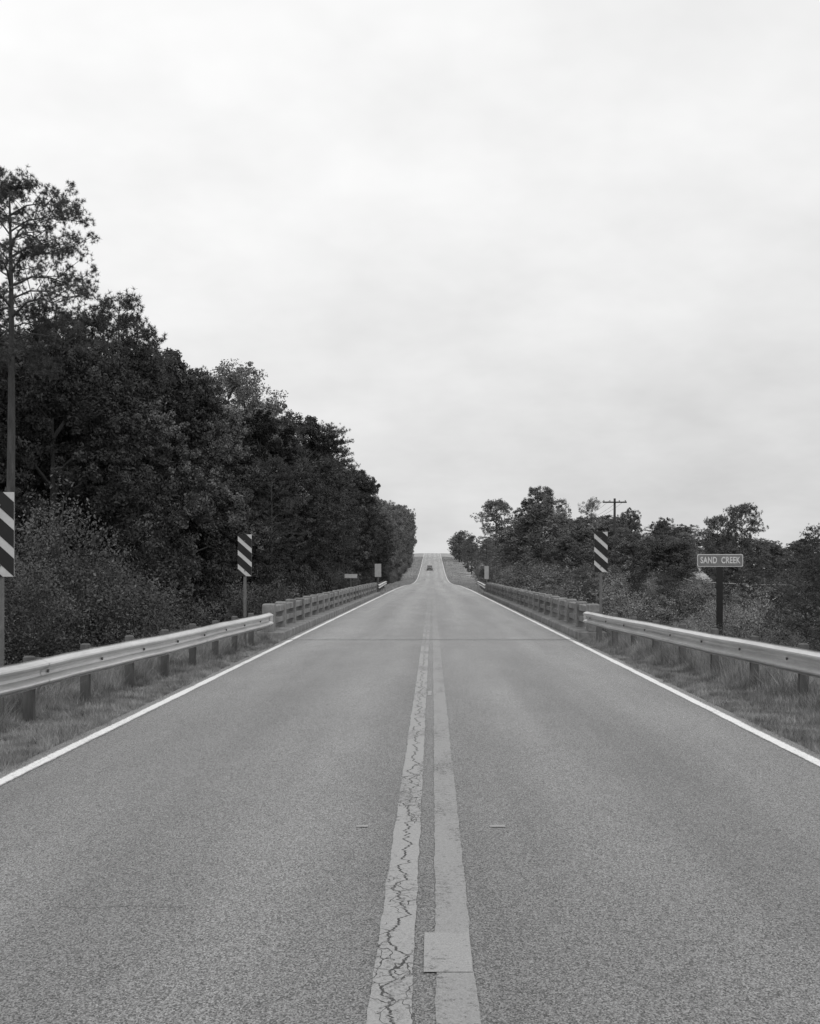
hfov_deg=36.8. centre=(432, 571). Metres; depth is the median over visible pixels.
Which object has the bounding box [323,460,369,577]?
broadleaf tree
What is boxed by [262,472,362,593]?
broadleaf tree
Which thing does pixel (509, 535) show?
broadleaf tree
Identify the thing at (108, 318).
pine tree
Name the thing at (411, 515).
broadleaf tree
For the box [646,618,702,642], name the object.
shrub
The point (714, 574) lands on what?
broadleaf tree
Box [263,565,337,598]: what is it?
shrub
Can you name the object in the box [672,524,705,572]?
broadleaf tree
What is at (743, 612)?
shrub
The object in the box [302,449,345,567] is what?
broadleaf tree
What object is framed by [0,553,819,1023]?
road
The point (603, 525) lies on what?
broadleaf tree
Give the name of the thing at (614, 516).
utility pole
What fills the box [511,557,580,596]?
shrub
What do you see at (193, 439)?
broadleaf tree
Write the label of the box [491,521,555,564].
broadleaf tree
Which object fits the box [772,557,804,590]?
broadleaf tree
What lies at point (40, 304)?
pine tree
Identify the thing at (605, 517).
broadleaf tree
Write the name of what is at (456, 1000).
line
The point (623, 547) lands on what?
broadleaf tree
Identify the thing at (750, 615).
shrub
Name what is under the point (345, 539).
tree
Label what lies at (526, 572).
shrub
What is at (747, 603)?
shrub
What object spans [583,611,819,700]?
guardrail
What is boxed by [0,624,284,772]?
rough grass
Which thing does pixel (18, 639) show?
shrub
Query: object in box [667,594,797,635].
shrub
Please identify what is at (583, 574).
shrub
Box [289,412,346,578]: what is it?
broadleaf tree
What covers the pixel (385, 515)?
broadleaf tree
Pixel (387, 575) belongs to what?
shrub
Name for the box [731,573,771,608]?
bush
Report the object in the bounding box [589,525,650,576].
broadleaf tree
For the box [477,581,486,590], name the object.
guardrail
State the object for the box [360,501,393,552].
broadleaf tree
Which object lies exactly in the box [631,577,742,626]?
shrub
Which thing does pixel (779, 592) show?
shrub
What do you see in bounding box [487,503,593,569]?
broadleaf tree
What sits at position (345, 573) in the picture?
shrub
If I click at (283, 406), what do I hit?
broadleaf tree
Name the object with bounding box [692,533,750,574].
broadleaf tree
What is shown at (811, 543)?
tree
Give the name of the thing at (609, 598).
shrub
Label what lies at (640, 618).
shrub
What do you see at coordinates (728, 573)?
bush
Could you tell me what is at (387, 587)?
verge grass
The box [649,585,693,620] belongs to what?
shrub
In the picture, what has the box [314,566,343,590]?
shrub
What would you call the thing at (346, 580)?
shrub
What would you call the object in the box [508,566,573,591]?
shrub
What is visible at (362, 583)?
shrub
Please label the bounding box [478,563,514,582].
shrub
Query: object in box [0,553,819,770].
ground
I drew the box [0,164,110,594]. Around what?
pine tree
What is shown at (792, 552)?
broadleaf tree
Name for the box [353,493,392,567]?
broadleaf tree
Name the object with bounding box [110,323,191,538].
pine tree
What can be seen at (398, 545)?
broadleaf tree
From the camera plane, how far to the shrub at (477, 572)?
197.66 m
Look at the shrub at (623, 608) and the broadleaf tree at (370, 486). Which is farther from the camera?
the broadleaf tree at (370, 486)
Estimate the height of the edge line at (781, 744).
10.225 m
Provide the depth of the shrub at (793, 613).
49.26 m
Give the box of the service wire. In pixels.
[704,582,798,585]
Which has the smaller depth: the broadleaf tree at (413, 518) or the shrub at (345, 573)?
the shrub at (345, 573)
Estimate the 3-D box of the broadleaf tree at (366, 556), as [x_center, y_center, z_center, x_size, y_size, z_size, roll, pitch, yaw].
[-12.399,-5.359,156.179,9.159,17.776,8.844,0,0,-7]
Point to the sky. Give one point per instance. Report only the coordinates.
(507, 248)
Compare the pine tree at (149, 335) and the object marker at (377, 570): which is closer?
the pine tree at (149, 335)
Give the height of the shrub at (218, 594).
5.533 m
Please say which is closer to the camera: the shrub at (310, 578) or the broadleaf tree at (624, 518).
the shrub at (310, 578)
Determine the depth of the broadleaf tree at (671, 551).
101.76 m
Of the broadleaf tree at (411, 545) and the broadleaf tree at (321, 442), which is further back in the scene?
the broadleaf tree at (411, 545)
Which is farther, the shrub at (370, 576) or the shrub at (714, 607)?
the shrub at (370, 576)
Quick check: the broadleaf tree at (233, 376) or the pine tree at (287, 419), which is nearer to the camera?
the broadleaf tree at (233, 376)
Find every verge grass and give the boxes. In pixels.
[379,557,422,594]
[442,557,485,594]
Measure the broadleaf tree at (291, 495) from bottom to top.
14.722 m
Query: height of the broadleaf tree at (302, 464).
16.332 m
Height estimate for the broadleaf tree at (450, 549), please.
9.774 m
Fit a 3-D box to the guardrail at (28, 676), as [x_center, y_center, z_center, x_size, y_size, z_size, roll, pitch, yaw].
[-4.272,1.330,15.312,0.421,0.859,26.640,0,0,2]
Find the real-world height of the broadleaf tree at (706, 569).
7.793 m
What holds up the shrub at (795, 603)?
on the ground at (702, 574)
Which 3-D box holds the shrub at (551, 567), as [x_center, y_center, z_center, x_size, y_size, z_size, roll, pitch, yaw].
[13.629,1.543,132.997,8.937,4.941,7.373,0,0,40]
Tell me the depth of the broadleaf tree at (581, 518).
227.35 m
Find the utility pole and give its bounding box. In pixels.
[603,498,626,575]
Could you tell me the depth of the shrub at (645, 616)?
43.97 m
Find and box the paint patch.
[424,932,472,971]
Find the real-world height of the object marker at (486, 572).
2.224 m
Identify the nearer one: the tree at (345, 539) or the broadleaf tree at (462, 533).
the tree at (345, 539)
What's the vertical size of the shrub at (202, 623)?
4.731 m
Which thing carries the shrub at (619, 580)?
on the ground at (702, 574)
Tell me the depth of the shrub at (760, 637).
27.92 m
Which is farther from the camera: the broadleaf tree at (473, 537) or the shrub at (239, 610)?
the broadleaf tree at (473, 537)
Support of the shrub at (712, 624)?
on the ground at (702, 574)
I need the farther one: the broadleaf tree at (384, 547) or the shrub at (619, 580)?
the broadleaf tree at (384, 547)
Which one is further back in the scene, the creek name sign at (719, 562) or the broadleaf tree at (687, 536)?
the broadleaf tree at (687, 536)
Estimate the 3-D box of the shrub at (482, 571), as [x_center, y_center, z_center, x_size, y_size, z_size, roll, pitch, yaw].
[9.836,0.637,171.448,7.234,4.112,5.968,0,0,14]
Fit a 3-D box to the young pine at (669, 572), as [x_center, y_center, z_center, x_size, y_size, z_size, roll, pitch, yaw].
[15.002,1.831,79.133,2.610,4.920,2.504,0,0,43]
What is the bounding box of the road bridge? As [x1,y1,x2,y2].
[258,583,605,639]
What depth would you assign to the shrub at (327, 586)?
95.24 m
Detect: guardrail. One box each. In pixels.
[0,613,272,721]
[377,581,386,591]
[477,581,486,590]
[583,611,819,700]
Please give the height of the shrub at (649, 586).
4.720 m
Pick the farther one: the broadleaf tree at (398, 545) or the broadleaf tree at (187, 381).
the broadleaf tree at (398, 545)
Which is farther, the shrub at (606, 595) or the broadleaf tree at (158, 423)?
the shrub at (606, 595)
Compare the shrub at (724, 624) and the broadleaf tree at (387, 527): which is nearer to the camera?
the shrub at (724, 624)
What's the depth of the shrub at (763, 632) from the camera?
34.94 m
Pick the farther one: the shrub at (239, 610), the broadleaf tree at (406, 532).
the broadleaf tree at (406, 532)
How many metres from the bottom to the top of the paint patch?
0.001 m
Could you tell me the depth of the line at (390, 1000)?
6.34 m
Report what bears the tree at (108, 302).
on the ground at (702, 574)
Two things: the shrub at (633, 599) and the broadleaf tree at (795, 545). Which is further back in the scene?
the broadleaf tree at (795, 545)
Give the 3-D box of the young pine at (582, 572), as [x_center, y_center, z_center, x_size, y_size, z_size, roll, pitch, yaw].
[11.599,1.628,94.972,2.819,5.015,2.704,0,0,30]
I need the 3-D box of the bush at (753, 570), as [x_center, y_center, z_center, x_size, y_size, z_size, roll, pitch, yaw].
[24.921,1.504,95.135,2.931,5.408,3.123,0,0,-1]
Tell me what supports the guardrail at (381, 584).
on the ground at (702, 574)
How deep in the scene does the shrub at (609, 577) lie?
106.96 m
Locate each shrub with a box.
[4,471,164,656]
[4,525,99,665]
[10,565,185,638]
[30,528,204,652]
[57,557,165,630]
[60,561,206,631]
[171,584,254,629]
[178,607,242,624]
[198,566,299,621]
[207,578,304,615]
[218,571,307,634]
[227,566,298,609]
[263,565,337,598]
[263,570,322,594]
[309,562,340,592]
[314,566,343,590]
[332,574,351,589]
[333,570,361,585]
[333,572,357,588]
[334,566,357,584]
[352,567,375,582]
[353,558,380,582]
[354,575,372,585]
[355,566,368,584]
[374,564,387,580]
[383,564,390,584]
[386,564,393,583]
[389,573,396,583]
[393,570,403,581]
[402,565,407,573]
[471,564,483,582]
[472,566,482,584]
[477,562,515,582]
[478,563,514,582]
[481,561,510,582]
[489,568,516,583]
[490,563,527,583]
[494,561,533,578]
[494,566,536,586]
[495,567,553,586]
[496,562,570,592]
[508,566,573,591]
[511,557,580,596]
[532,563,570,574]
[534,585,562,597]
[550,577,620,600]
[552,579,646,634]
[556,562,604,577]
[565,562,626,595]
[566,568,619,588]
[573,562,641,601]
[587,587,622,611]
[593,582,634,612]
[602,578,677,629]
[602,586,654,615]
[602,602,702,631]
[609,609,660,631]
[615,570,700,609]
[627,573,662,601]
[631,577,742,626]
[642,584,675,600]
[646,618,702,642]
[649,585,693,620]
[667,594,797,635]
[674,613,708,631]
[678,569,725,599]
[678,601,751,632]
[683,589,750,629]
[686,573,715,616]
[692,588,819,649]
[698,617,802,645]
[709,595,819,640]
[711,598,746,628]
[712,602,787,636]
[713,588,750,609]
[713,594,807,628]
[713,600,777,626]
[723,583,783,620]
[723,613,779,638]
[726,604,819,648]
[733,576,771,601]
[734,586,767,614]
[744,594,793,621]
[746,581,808,614]
[751,575,800,610]
[753,570,802,607]
[776,627,819,651]
[779,587,817,611]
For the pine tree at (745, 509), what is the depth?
111.78 m
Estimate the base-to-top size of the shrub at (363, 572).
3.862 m
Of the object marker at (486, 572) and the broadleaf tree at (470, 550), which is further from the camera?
the broadleaf tree at (470, 550)
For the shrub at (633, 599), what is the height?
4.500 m
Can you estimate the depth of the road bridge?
38.75 m
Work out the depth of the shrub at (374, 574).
161.15 m
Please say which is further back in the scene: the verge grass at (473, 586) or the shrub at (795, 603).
the verge grass at (473, 586)
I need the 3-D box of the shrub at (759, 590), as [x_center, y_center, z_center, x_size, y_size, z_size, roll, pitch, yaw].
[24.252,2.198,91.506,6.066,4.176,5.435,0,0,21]
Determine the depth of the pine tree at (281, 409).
99.64 m
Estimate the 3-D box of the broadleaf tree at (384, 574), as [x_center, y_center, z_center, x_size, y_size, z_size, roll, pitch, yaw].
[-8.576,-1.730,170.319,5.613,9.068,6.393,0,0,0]
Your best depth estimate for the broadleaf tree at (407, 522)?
335.14 m
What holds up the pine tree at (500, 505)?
on the ground at (702, 574)
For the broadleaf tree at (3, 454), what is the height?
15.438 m
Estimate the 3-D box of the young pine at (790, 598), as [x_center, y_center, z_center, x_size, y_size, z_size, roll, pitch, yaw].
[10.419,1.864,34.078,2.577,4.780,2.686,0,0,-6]
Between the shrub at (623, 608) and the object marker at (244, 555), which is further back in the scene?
the shrub at (623, 608)
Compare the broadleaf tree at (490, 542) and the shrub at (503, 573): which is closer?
the shrub at (503, 573)
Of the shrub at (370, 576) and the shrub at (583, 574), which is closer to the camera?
the shrub at (583, 574)
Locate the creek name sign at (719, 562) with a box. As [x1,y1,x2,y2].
[697,554,742,634]
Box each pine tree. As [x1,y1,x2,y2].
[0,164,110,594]
[0,287,99,545]
[19,318,101,347]
[21,306,139,557]
[71,300,172,465]
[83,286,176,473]
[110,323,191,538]
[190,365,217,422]
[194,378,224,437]
[239,398,302,531]
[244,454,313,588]
[261,409,330,565]
[307,420,367,553]
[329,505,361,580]
[336,444,369,569]
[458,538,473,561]
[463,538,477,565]
[470,498,516,564]
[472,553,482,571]
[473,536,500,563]
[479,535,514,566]
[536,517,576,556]
[548,498,567,551]
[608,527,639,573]
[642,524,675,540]
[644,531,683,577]
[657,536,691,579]
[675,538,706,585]
[698,514,733,553]
[718,503,768,583]
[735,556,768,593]
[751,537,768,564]
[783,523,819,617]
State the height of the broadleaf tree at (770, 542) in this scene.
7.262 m
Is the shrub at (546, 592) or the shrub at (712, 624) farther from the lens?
the shrub at (546, 592)
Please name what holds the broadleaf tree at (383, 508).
on the ground at (702, 574)
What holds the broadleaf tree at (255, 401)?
on the ground at (702, 574)
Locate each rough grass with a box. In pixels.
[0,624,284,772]
[575,623,819,754]
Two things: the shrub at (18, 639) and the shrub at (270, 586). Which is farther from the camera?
the shrub at (270, 586)
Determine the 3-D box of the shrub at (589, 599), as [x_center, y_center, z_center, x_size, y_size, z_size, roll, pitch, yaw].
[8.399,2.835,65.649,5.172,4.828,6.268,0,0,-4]
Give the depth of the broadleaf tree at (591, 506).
174.95 m
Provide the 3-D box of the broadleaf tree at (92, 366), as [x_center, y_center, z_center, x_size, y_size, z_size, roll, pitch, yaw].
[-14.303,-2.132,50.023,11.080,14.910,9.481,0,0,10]
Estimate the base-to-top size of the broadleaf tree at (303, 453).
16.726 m
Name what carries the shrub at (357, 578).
on the ground at (702, 574)
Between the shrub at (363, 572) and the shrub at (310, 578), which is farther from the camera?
the shrub at (363, 572)
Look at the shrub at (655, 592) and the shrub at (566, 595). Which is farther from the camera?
the shrub at (566, 595)
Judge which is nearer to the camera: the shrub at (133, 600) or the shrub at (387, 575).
the shrub at (133, 600)
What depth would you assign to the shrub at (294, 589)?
61.82 m
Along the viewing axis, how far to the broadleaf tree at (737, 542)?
229.01 m
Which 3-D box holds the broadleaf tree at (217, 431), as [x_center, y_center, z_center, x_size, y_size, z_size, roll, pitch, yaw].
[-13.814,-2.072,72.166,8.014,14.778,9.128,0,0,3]
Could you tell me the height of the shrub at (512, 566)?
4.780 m
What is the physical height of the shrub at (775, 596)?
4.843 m
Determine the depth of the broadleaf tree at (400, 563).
270.22 m
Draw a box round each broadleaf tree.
[0,328,115,537]
[0,329,131,582]
[0,333,195,602]
[0,346,201,602]
[0,384,128,601]
[1,364,148,579]
[47,350,264,624]
[61,376,230,615]
[68,400,248,624]
[137,347,222,524]
[147,377,263,617]
[174,434,263,609]
[184,411,271,602]
[191,358,286,551]
[195,408,300,595]
[219,368,310,558]
[229,409,341,598]
[231,433,318,581]
[237,406,285,563]
[238,436,325,593]
[241,400,293,562]
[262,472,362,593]
[287,444,332,570]
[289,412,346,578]
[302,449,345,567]
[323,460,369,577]
[331,461,370,573]
[331,470,368,575]
[338,468,385,575]
[338,487,396,571]
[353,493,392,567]
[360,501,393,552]
[360,530,388,579]
[361,506,387,557]
[374,495,396,565]
[379,512,398,562]
[379,526,394,570]
[381,499,407,568]
[382,503,404,556]
[386,505,414,571]
[386,508,407,569]
[388,502,417,561]
[398,504,415,554]
[402,516,413,564]
[402,517,417,561]
[405,508,415,546]
[446,530,471,560]
[447,536,462,556]
[449,534,467,561]
[462,544,481,573]
[468,535,481,563]
[475,525,546,570]
[482,540,493,565]
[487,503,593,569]
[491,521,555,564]
[507,497,541,565]
[518,486,575,563]
[540,536,593,571]
[547,514,644,565]
[551,527,611,573]
[566,517,608,561]
[575,516,637,566]
[578,497,600,568]
[587,531,673,596]
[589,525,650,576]
[608,507,650,570]
[617,541,698,590]
[637,517,682,580]
[643,532,697,584]
[667,532,699,578]
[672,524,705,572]
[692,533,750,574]
[698,535,750,577]
[700,545,754,578]
[706,536,750,583]
[707,545,754,589]
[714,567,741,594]
[740,540,780,589]
[750,540,781,579]
[754,544,789,588]
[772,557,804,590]
[779,538,819,569]
[779,541,819,582]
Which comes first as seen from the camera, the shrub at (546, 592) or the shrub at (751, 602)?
the shrub at (751, 602)
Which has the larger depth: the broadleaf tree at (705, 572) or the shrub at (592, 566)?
the broadleaf tree at (705, 572)
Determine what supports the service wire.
attached to the cable post
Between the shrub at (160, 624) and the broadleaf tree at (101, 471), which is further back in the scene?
the broadleaf tree at (101, 471)
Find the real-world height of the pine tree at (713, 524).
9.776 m
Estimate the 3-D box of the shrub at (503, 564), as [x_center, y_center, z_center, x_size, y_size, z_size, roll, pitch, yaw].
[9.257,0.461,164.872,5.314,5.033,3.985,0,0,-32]
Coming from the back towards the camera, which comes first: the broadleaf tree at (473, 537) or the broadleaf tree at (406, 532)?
the broadleaf tree at (473, 537)
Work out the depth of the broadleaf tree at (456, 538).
419.31 m
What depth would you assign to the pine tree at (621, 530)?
131.41 m
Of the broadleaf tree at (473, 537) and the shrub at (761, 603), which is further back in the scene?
the broadleaf tree at (473, 537)
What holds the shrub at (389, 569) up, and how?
on the ground at (702, 574)
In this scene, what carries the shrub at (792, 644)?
on the ground at (702, 574)
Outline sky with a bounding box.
[0,0,819,553]
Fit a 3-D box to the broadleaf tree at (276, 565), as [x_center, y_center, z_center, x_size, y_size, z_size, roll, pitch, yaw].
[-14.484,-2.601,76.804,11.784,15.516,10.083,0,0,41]
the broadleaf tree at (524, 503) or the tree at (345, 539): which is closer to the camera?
the tree at (345, 539)
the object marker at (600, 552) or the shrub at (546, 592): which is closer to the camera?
the object marker at (600, 552)
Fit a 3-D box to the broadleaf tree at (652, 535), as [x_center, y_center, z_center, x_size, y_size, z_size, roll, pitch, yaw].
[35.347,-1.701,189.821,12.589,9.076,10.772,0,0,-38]
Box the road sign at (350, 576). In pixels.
[345,574,356,586]
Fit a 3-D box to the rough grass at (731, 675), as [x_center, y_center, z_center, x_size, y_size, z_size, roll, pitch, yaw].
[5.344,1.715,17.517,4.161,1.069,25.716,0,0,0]
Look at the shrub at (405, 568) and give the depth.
323.17 m
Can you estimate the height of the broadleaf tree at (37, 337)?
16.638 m
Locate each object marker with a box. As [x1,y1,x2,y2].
[0,492,13,722]
[238,534,251,644]
[375,564,380,576]
[484,566,488,591]
[594,532,607,641]
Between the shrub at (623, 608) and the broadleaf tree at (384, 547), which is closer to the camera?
the shrub at (623, 608)
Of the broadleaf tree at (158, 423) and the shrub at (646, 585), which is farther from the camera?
the shrub at (646, 585)
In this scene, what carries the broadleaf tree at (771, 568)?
on the ground at (702, 574)
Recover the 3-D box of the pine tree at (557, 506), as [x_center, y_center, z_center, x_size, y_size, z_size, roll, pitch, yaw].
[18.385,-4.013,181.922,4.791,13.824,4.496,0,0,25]
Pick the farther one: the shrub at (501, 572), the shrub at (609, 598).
the shrub at (501, 572)
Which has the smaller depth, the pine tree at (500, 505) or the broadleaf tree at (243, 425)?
the broadleaf tree at (243, 425)
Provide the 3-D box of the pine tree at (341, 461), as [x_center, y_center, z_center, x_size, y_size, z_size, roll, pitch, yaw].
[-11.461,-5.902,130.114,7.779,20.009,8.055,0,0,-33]
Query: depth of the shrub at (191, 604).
40.12 m
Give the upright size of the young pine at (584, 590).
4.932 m
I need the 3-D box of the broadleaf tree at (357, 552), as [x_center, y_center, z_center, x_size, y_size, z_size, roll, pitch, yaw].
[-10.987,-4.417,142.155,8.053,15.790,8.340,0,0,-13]
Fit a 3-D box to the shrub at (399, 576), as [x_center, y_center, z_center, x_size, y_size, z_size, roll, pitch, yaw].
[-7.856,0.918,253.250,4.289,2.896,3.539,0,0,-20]
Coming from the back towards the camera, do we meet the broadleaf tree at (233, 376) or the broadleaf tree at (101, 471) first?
the broadleaf tree at (233, 376)
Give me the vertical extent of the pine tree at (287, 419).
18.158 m
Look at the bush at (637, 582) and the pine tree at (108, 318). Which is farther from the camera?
the bush at (637, 582)
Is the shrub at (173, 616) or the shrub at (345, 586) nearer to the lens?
the shrub at (173, 616)
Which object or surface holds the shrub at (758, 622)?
on the ground at (702, 574)
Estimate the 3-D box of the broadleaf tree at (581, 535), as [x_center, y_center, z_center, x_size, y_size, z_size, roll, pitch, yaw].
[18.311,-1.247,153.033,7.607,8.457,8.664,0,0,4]
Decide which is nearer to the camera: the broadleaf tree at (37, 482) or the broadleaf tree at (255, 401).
the broadleaf tree at (37, 482)
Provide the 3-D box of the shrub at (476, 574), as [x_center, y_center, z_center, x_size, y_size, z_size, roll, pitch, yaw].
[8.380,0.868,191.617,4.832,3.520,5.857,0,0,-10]
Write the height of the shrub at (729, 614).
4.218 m
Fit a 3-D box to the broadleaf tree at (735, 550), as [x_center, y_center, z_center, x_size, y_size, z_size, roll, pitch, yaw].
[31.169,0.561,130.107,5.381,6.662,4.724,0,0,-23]
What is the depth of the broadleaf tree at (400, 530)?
249.19 m
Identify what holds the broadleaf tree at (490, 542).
on the ground at (702, 574)
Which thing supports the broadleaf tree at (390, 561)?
on the ground at (702, 574)
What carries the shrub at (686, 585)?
on the ground at (702, 574)
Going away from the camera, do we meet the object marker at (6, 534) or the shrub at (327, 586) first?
the object marker at (6, 534)
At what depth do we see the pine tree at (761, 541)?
228.94 m
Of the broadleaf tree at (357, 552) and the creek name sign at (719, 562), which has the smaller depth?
the creek name sign at (719, 562)
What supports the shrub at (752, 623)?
on the ground at (702, 574)
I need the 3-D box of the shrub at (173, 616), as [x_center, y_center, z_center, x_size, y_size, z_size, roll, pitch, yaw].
[-9.113,1.877,33.645,5.259,4.177,6.374,0,0,37]
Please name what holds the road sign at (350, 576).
on the ground at (702, 574)
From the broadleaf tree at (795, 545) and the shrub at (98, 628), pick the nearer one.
the shrub at (98, 628)
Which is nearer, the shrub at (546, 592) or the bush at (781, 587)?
the bush at (781, 587)
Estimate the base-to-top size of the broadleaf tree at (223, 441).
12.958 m
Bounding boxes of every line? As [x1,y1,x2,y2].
[0,556,423,785]
[366,570,431,1023]
[432,553,480,1023]
[440,554,819,766]
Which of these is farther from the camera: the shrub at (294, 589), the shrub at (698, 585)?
the shrub at (698, 585)
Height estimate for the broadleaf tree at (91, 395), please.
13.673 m
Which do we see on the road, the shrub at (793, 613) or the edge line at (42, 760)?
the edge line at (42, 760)
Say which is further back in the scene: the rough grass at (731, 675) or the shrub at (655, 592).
the shrub at (655, 592)
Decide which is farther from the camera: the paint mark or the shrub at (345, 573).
the shrub at (345, 573)
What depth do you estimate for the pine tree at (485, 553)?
263.16 m
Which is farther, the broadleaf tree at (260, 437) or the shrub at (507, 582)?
the shrub at (507, 582)
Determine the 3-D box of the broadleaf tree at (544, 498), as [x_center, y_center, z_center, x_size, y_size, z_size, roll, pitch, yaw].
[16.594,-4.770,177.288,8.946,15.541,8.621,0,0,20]
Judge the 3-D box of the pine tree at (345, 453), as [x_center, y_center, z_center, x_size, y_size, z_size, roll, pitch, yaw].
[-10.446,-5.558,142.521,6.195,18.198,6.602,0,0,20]
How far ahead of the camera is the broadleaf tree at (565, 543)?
134.09 m
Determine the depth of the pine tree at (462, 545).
359.96 m
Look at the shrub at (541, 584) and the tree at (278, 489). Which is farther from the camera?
the shrub at (541, 584)
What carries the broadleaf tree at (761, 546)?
on the ground at (702, 574)
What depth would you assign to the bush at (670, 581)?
69.71 m
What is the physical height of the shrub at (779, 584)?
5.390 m
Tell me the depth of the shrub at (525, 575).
119.88 m
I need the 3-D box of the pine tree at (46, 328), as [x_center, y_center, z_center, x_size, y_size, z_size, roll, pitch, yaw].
[-17.581,-3.247,55.770,6.358,17.139,5.967,0,0,11]
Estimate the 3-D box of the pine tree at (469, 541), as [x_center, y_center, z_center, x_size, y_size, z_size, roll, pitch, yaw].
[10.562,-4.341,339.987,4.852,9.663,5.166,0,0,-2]
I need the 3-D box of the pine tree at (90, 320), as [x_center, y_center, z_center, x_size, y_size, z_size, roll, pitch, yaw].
[-15.766,-3.317,54.804,7.166,17.322,6.730,0,0,28]
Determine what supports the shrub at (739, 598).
on the ground at (702, 574)
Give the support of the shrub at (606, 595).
on the ground at (702, 574)
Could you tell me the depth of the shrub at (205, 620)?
55.03 m
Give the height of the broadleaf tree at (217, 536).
14.408 m
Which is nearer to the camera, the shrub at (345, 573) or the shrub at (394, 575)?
the shrub at (345, 573)
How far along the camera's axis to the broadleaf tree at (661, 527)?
139.60 m
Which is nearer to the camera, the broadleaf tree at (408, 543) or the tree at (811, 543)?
the tree at (811, 543)
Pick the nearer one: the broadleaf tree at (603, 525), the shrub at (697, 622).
the shrub at (697, 622)

